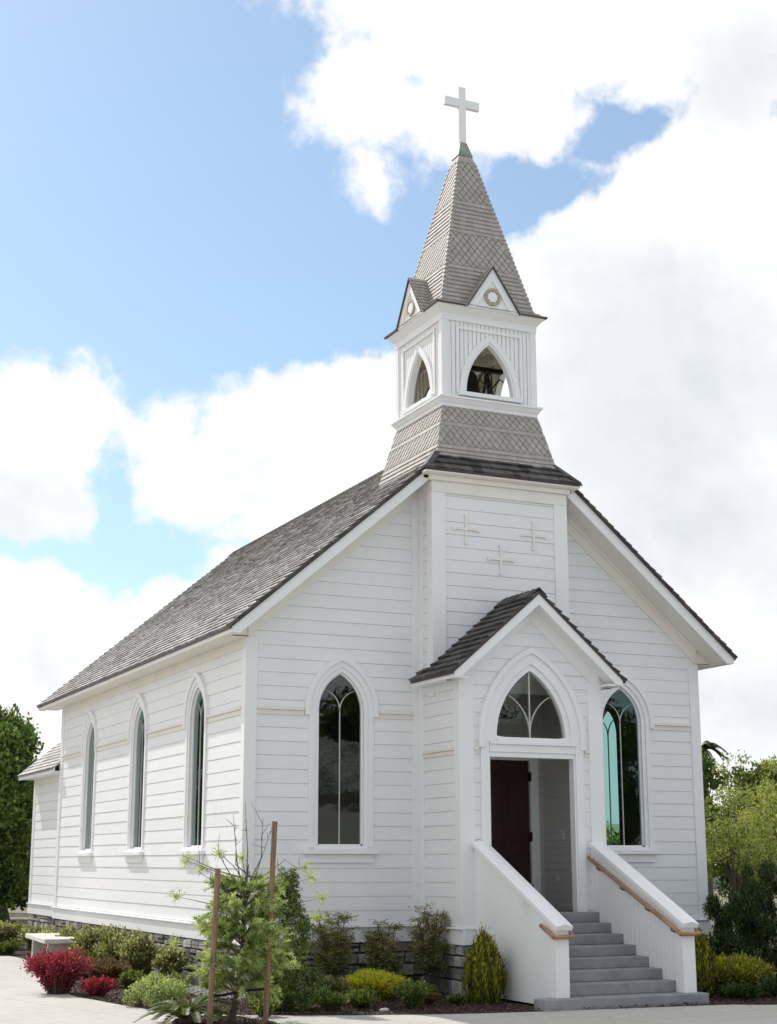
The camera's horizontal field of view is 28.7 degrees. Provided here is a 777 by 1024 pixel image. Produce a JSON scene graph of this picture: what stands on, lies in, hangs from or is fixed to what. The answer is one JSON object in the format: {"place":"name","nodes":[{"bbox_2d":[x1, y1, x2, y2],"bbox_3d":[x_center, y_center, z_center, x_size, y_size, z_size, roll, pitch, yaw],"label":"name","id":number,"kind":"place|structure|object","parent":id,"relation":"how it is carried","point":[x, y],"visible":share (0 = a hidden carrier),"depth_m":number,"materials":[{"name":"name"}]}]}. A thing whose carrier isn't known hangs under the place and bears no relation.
{"place":"outdoors","nodes":[
{"label":"outdoors","id":0,"kind":"place"},
{"bbox_2d":[171,1016,270,1023],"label":"planting bed","id":1,"kind":"object","parent":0,"point":[217,1019],"visible":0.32,"depth_m":16.89,"materials":[{"name":"soil"}]},
{"bbox_2d":[132,994,237,1023],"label":"cycad","id":2,"kind":"object","parent":1,"relation":"on","point":[185,1010],"visible":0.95,"depth_m":16.53,"materials":[{"name":"green plant"}]},
{"bbox_2d":[207,869,220,1023],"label":"stake","id":3,"kind":"object","parent":1,"relation":"on","point":[213,943],"visible":1,"depth_m":16.46,"materials":[{"name":"brown wood"}]},
{"bbox_2d":[163,803,330,1023],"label":"young tree","id":4,"kind":"object","parent":1,"relation":"on","point":[244,962],"visible":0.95,"depth_m":16.80,"materials":[{"name":"green plant"}]},
{"bbox_2d":[214,988,263,996],"bbox_3d":[-1.672,5.261,16.657,0.670,0.085,0.164,6,-14,-24],"label":"tree tie","id":5,"kind":"object","parent":4,"relation":"attached to","point":[235,992],"visible":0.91,"depth_m":16.71,"materials":[{"name":"black rubber"}]},
{"bbox_2d":[246,995,282,1016],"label":"shrub","id":6,"kind":"object","parent":1,"relation":"on","point":[256,1006],"visible":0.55,"depth_m":17.41,"materials":[{"name":"green plant"}]},
{"bbox_2d":[263,821,277,1023],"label":"stake","id":7,"kind":"object","parent":1,"relation":"on","point":[270,916],"visible":0.88,"depth_m":16.78,"materials":[{"name":"brown wood"}]},
{"bbox_2d":[187,985,258,999],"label":"pebbles","id":8,"kind":"object","parent":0,"point":[196,990],"visible":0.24,"depth_m":20.54,"materials":[{"name":"grey gravel"}]},
{"bbox_2d":[0,955,776,1023],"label":"path","id":9,"kind":"structure","parent":0,"point":[25,998],"depth_m":17.60,"materials":[{"name":"concrete"}]},
{"bbox_2d":[0,0,776,823],"label":"sky","id":10,"kind":"structure","parent":0,"point":[216,216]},
{"bbox_2d":[2,889,776,951],"bbox_3d":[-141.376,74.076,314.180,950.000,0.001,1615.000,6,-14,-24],"label":"ground","id":11,"kind":"structure","parent":0,"point":[19,914],"depth_m":50.40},
{"bbox_2d":[0,799,30,920],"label":"broadleaf tree","id":12,"kind":"object","parent":11,"relation":"on","point":[21,904],"visible":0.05,"depth_m":46.30,"materials":[{"name":"green plant"}]},
{"bbox_2d":[0,703,44,923],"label":"broadleaf tree","id":13,"kind":"object","parent":11,"relation":"on","point":[18,742],"visible":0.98,"depth_m":41.47,"materials":[{"name":"green plant"}]},
{"bbox_2d":[22,711,40,764],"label":"broadleaf tree","id":14,"kind":"object","parent":11,"relation":"on","point":[28,713],"depth_m":55.36,"materials":[{"name":"green plant"}]},
{"bbox_2d":[21,876,730,895],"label":"gravel bank","id":15,"kind":"structure","parent":11,"relation":"on","point":[715,879],"depth_m":96.29,"materials":[{"name":"grey gravel"}]},
{"bbox_2d":[17,87,737,1011],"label":"chapel","id":16,"kind":"structure","parent":11,"relation":"on","point":[333,685],"depth_m":22.40,"materials":[{"name":"white paint"}]},
{"bbox_2d":[74,710,97,862],"bbox_3d":[-5.575,5.111,28.392,0.213,2.798,1.113,6,-14,-24],"label":"window","id":17,"kind":"structure","parent":16,"relation":"in","point":[89,740],"depth_m":28.59,"materials":[{"name":"paint"}]},
{"bbox_2d":[121,693,148,862],"bbox_3d":[-4.177,4.432,25.442,0.213,2.798,1.113,6,-14,-24],"label":"window","id":18,"kind":"structure","parent":16,"relation":"in","point":[134,854],"depth_m":25.63,"materials":[{"name":"paint"}]},
{"bbox_2d":[177,672,208,862],"bbox_3d":[-2.851,3.788,22.643,0.213,2.798,1.113,6,-14,-24],"label":"window","id":19,"kind":"structure","parent":16,"relation":"in","point":[197,688],"depth_m":22.84,"materials":[{"name":"paint"}]},
{"bbox_2d":[304,656,378,862],"bbox_3d":[-0.672,3.446,21.308,1.113,2.861,0.213,6,-14,-24],"label":"window","id":20,"kind":"structure","parent":16,"relation":"in","point":[342,666],"depth_m":21.28,"materials":[{"name":"paint"}]},
{"bbox_2d":[467,365,503,394],"bbox_3d":[1.228,-1.962,24.041,1.311,0.769,0.612,6,-14,-24],"label":"bell","id":21,"kind":"object","parent":16,"relation":"hanging from","point":[473,383],"visible":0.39,"depth_m":24.11,"materials":[{"name":"brown metal"}]},
{"bbox_2d":[498,704,518,719],"bbox_3d":[1.634,2.631,21.889,0.486,0.692,0.491,6,-14,-24],"label":"chandelier","id":22,"kind":"object","parent":16,"relation":"hanging from","point":[502,713],"visible":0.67,"depth_m":21.80,"materials":[{"name":"black metal"}]},
{"bbox_2d":[490,760,533,886],"bbox_3d":[1.753,4.726,22.350,0.798,2.137,0.103,6,-14,-24],"label":"door","id":23,"kind":"structure","parent":16,"relation":"in","point":[511,836],"depth_m":22.44,"materials":[{"name":"brown wood"}]},
{"bbox_2d":[603,705,622,844],"bbox_3d":[3.811,4.545,25.980,0.213,2.798,1.113,6,-14,-24],"label":"window","id":24,"kind":"structure","parent":16,"relation":"in","point":[605,710],"depth_m":25.80,"materials":[{"name":"paint"}]},
{"bbox_2d":[601,672,659,861],"bbox_3d":[3.578,3.880,23.223,1.113,2.861,0.213,6,-14,-24],"label":"window","id":25,"kind":"structure","parent":16,"relation":"in","point":[631,689],"depth_m":23.32,"materials":[{"name":"paint"}]},
{"bbox_2d":[606,826,619,842],"bbox_3d":[5.934,9.372,39.086,2.174,2.808,2.205,-4,-14,17],"label":"tree","id":26,"kind":"object","parent":11,"relation":"on","point":[607,830],"depth_m":39.10,"materials":[{"name":"green plant"}]},
{"bbox_2d":[607,821,619,844],"bbox_3d":[5.393,8.476,36.106,2.314,3.239,1.687,6,-14,-24],"label":"tree","id":27,"kind":"object","parent":11,"relation":"on","point":[615,839],"visible":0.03,"depth_m":36.38,"materials":[{"name":"green plant"}]},
{"bbox_2d":[704,803,716,880],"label":"tree","id":28,"kind":"object","parent":11,"relation":"on","point":[709,872],"visible":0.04,"depth_m":41.43,"materials":[{"name":"green plant"}]},
{"bbox_2d":[701,740,728,897],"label":"palm tree","id":29,"kind":"object","parent":11,"relation":"on","point":[705,745],"visible":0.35,"depth_m":63.49,"materials":[{"name":"green plant"}]},
{"bbox_2d":[701,747,733,882],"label":"broadleaf tree","id":30,"kind":"object","parent":11,"relation":"on","point":[708,768],"visible":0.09,"depth_m":48.68,"materials":[{"name":"green plant"}]},
{"bbox_2d":[704,750,771,877],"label":"tree","id":31,"kind":"object","parent":11,"relation":"on","point":[729,789],"visible":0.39,"depth_m":44.93,"materials":[{"name":"green plant"}]},
{"bbox_2d":[704,783,776,927],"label":"tree","id":32,"kind":"object","parent":11,"relation":"on","point":[736,840],"visible":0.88,"depth_m":36.85,"materials":[{"name":"green plant"}]},
{"bbox_2d":[707,821,773,898],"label":"broadleaf tree","id":33,"kind":"object","parent":11,"relation":"on","point":[723,886],"visible":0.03,"depth_m":57.96,"materials":[{"name":"green plant"}]},
{"bbox_2d":[724,777,776,885],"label":"tree","id":34,"kind":"object","parent":11,"relation":"on","point":[771,797],"visible":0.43,"depth_m":38.98,"materials":[{"name":"green plant"}]},
{"bbox_2d":[725,754,776,911],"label":"broadleaf tree","id":35,"kind":"object","parent":11,"relation":"on","point":[748,777],"visible":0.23,"depth_m":53.68,"materials":[{"name":"green plant"}]},
{"bbox_2d":[743,756,776,877],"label":"tree","id":36,"kind":"object","parent":11,"relation":"on","point":[769,766],"visible":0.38,"depth_m":44.95,"materials":[{"name":"green plant"}]},
{"bbox_2d":[8,941,776,1023],"bbox_3d":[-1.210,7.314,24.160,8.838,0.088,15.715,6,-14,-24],"label":"mulch","id":37,"kind":"object","parent":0,"point":[115,999],"visible":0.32,"depth_m":18.47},
{"bbox_2d":[0,938,24,954],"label":"shrub","id":38,"kind":"object","parent":37,"relation":"on","point":[7,947],"visible":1,"depth_m":28.95,"materials":[{"name":"green plant"}]},
{"bbox_2d":[0,919,26,942],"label":"flowering shrub","id":39,"kind":"object","parent":37,"relation":"on","point":[9,931],"visible":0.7,"depth_m":30.82,"materials":[{"name":"green plant"}]},
{"bbox_2d":[17,923,53,951],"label":"flowering shrub","id":40,"kind":"object","parent":37,"relation":"on","point":[29,929],"visible":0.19,"depth_m":29.42,"materials":[{"name":"green plant"}]},
{"bbox_2d":[25,933,74,958],"bbox_3d":[-5.969,7.740,26.924,0.608,0.456,2.356,5,-14,-20],"label":"bench","id":41,"kind":"object","parent":37,"relation":"on","point":[42,940],"visible":0.57,"depth_m":26.40,"materials":[{"name":"stone"}]},
{"bbox_2d":[33,925,69,933],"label":"flowering shrub","id":42,"kind":"object","parent":37,"relation":"on","point":[54,930],"visible":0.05,"depth_m":28.17,"materials":[{"name":"green plant"}]},
{"bbox_2d":[20,944,98,994],"bbox_3d":[-4.479,6.190,20.606,1.041,0.657,1.071,-7,-14,26],"label":"crimson shrub","id":43,"kind":"object","parent":37,"relation":"on","point":[60,973],"visible":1,"depth_m":20.44,"materials":[{"name":"red plant"}]},
{"bbox_2d":[55,924,82,948],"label":"flowering shrub","id":44,"kind":"object","parent":37,"relation":"on","point":[73,930],"visible":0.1,"depth_m":26.79,"materials":[{"name":"green plant"}]},
{"bbox_2d":[68,948,91,958],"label":"bronze shrub","id":45,"kind":"object","parent":37,"relation":"on","point":[83,952],"visible":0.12,"depth_m":24.67,"materials":[{"name":"brown plant"}]},
{"bbox_2d":[67,923,110,959],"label":"flowering shrub","id":46,"kind":"object","parent":37,"relation":"on","point":[86,938],"visible":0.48,"depth_m":25.38,"materials":[{"name":"green plant"}]},
{"bbox_2d":[81,951,100,977],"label":"shrub","id":47,"kind":"object","parent":37,"relation":"on","point":[95,954],"visible":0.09,"depth_m":23.30,"materials":[{"name":"green plant"}]},
{"bbox_2d":[75,974,120,996],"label":"crimson shrub","id":48,"kind":"object","parent":37,"relation":"on","point":[96,987],"visible":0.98,"depth_m":20.01,"materials":[{"name":"red plant"}]},
{"bbox_2d":[86,954,130,982],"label":"bronze shrub","id":49,"kind":"object","parent":37,"relation":"on","point":[111,967],"visible":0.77,"depth_m":21.58,"materials":[{"name":"brown plant"}]},
{"bbox_2d":[91,923,141,963],"bbox_3d":[-4.341,6.957,24.239,0.864,0.784,0.842,-5,-14,21],"label":"flowering shrub","id":50,"kind":"object","parent":37,"relation":"on","point":[105,947],"visible":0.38,"depth_m":24.13,"materials":[{"name":"green plant"}]},
{"bbox_2d":[117,968,147,991],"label":"shrub","id":51,"kind":"object","parent":37,"relation":"on","point":[126,978],"visible":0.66,"depth_m":20.77,"materials":[{"name":"green plant"}]},
{"bbox_2d":[113,928,164,975],"bbox_3d":[-3.751,6.693,23.057,0.831,0.768,0.924,-8,-15,30],"label":"flowering shrub","id":52,"kind":"object","parent":37,"relation":"on","point":[139,952],"visible":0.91,"depth_m":22.92,"materials":[{"name":"green plant"}]},
{"bbox_2d":[118,969,193,1006],"bbox_3d":[-2.854,5.881,18.718,0.862,0.498,0.780,6,-14,-24],"label":"mound shrub","id":53,"kind":"object","parent":37,"relation":"on","point":[153,988],"visible":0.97,"depth_m":18.58,"materials":[{"name":"green plant"}]},
{"bbox_2d":[150,944,189,975],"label":"flowering shrub","id":54,"kind":"object","parent":37,"relation":"on","point":[169,959],"visible":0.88,"depth_m":21.78,"materials":[{"name":"green plant"}]},
{"bbox_2d":[160,971,193,987],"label":"shrub","id":55,"kind":"object","parent":37,"relation":"on","point":[176,975],"visible":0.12,"depth_m":19.96,"materials":[{"name":"green plant"}]},
{"bbox_2d":[261,981,304,1012],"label":"shrub","id":56,"kind":"object","parent":37,"relation":"on","point":[290,994],"visible":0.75,"depth_m":17.87,"materials":[{"name":"green plant"}]},
{"bbox_2d":[242,865,329,1011],"bbox_3d":[-1.267,5.176,18.407,1.156,1.790,0.957,-3,-13,12],"label":"conifer","id":57,"kind":"object","parent":37,"relation":"on","point":[292,895],"visible":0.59,"depth_m":18.34,"materials":[{"name":"green plant"}]},
{"bbox_2d":[306,973,351,994],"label":"shrub","id":58,"kind":"object","parent":37,"relation":"on","point":[337,984],"visible":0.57,"depth_m":19.06,"materials":[{"name":"green plant"}]},
{"bbox_2d":[315,990,349,1011],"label":"shrub","id":59,"kind":"object","parent":37,"relation":"on","point":[327,1001],"visible":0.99,"depth_m":18.02,"materials":[{"name":"green plant"}]},
{"bbox_2d":[305,909,360,979],"bbox_3d":[-0.724,5.848,20.214,0.814,1.133,0.704,6,-14,-24],"label":"nandina","id":60,"kind":"object","parent":37,"relation":"on","point":[334,955],"visible":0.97,"depth_m":20.15,"materials":[{"name":"green plant"}]},
{"bbox_2d":[344,986,381,1009],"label":"shrub","id":61,"kind":"object","parent":37,"relation":"on","point":[364,997],"visible":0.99,"depth_m":18.24,"materials":[{"name":"green plant"}]},
{"bbox_2d":[343,967,410,1000],"bbox_3d":[-0.169,6.085,19.561,0.999,0.455,0.934,3,-13,-12],"label":"golden shrub","id":62,"kind":"object","parent":37,"relation":"on","point":[382,982],"visible":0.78,"depth_m":19.38,"materials":[{"name":"yellow plant"}]},
{"bbox_2d":[355,919,411,975],"bbox_3d":[-0.070,5.977,20.462,0.683,0.993,0.758,-4,-14,18],"label":"nandina","id":63,"kind":"object","parent":37,"relation":"on","point":[380,949],"visible":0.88,"depth_m":20.38,"materials":[{"name":"green plant"}]},
{"bbox_2d":[379,1008,388,1012],"bbox_3d":[-0.046,5.894,17.962,0.142,0.077,0.111,6,-14,-24],"label":"rock","id":64,"kind":"object","parent":37,"relation":"on","point":[384,1009],"visible":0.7,"depth_m":17.93,"materials":[{"name":"white stone"}]},
{"bbox_2d":[390,978,433,1009],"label":"shrub","id":65,"kind":"object","parent":37,"relation":"on","point":[411,994],"visible":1,"depth_m":18.28,"materials":[{"name":"green plant"}]},
{"bbox_2d":[401,902,453,985],"bbox_3d":[0.559,5.841,20.381,0.833,1.219,0.714,6,-14,-24],"label":"nandina","id":66,"kind":"object","parent":37,"relation":"on","point":[428,950],"visible":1,"depth_m":20.33,"materials":[{"name":"green plant"}]},
{"bbox_2d":[423,992,441,1004],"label":"bronze shrub","id":67,"kind":"object","parent":37,"relation":"on","point":[432,997],"visible":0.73,"depth_m":18.78,"materials":[{"name":"brown plant"}]},
{"bbox_2d":[429,984,439,992],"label":"shrub","id":68,"kind":"object","parent":37,"relation":"on","point":[435,989],"visible":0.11,"depth_m":19.56,"materials":[{"name":"green plant"}]},
{"bbox_2d":[445,992,466,1004],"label":"shrub","id":69,"kind":"object","parent":37,"relation":"on","point":[458,998],"visible":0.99,"depth_m":18.78,"materials":[{"name":"green plant"}]},
{"bbox_2d":[460,922,507,1004],"bbox_3d":[1.196,5.786,19.195,0.618,1.245,0.614,6,-14,-24],"label":"conical shrub","id":70,"kind":"object","parent":37,"relation":"on","point":[485,974],"visible":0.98,"depth_m":19.05,"materials":[{"name":"green plant"}]},
{"bbox_2d":[691,913,716,996],"bbox_3d":[3.995,5.908,20.014,0.670,1.271,0.662,6,-14,-24],"label":"conical shrub","id":71,"kind":"object","parent":37,"relation":"on","point":[705,965],"visible":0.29,"depth_m":19.82,"materials":[{"name":"green plant"}]},
{"bbox_2d":[702,891,761,990],"bbox_3d":[4.701,6.102,21.382,0.958,1.526,1.023,6,-14,-24],"label":"evergreen shrub","id":72,"kind":"object","parent":37,"relation":"on","point":[726,940],"visible":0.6,"depth_m":21.21,"materials":[{"name":"green plant"}]},
{"bbox_2d":[717,981,765,999],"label":"shrub","id":73,"kind":"object","parent":37,"relation":"on","point":[744,991],"visible":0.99,"depth_m":19.44,"materials":[{"name":"green plant"}]},
{"bbox_2d":[711,951,776,995],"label":"golden shrub","id":74,"kind":"object","parent":37,"relation":"on","point":[742,968],"visible":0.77,"depth_m":19.96,"materials":[{"name":"yellow plant"}]},
{"bbox_2d":[726,880,776,977],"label":"evergreen shrub","id":75,"kind":"object","parent":37,"relation":"on","point":[757,924],"visible":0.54,"depth_m":21.72,"materials":[{"name":"green plant"}]},
{"bbox_2d":[735,859,776,976],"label":"evergreen shrub","id":76,"kind":"object","parent":37,"relation":"on","point":[766,874],"visible":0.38,"depth_m":23.09,"materials":[{"name":"green plant"}]},
{"bbox_2d":[746,974,776,998],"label":"shrub","id":77,"kind":"object","parent":37,"relation":"on","point":[769,984],"visible":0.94,"depth_m":19.73,"materials":[{"name":"green plant"}]},
{"bbox_2d":[606,824,618,843],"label":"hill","id":78,"kind":"structure","parent":0,"point":[615,827],"depth_m":184.80,"materials":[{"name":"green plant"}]}
]}

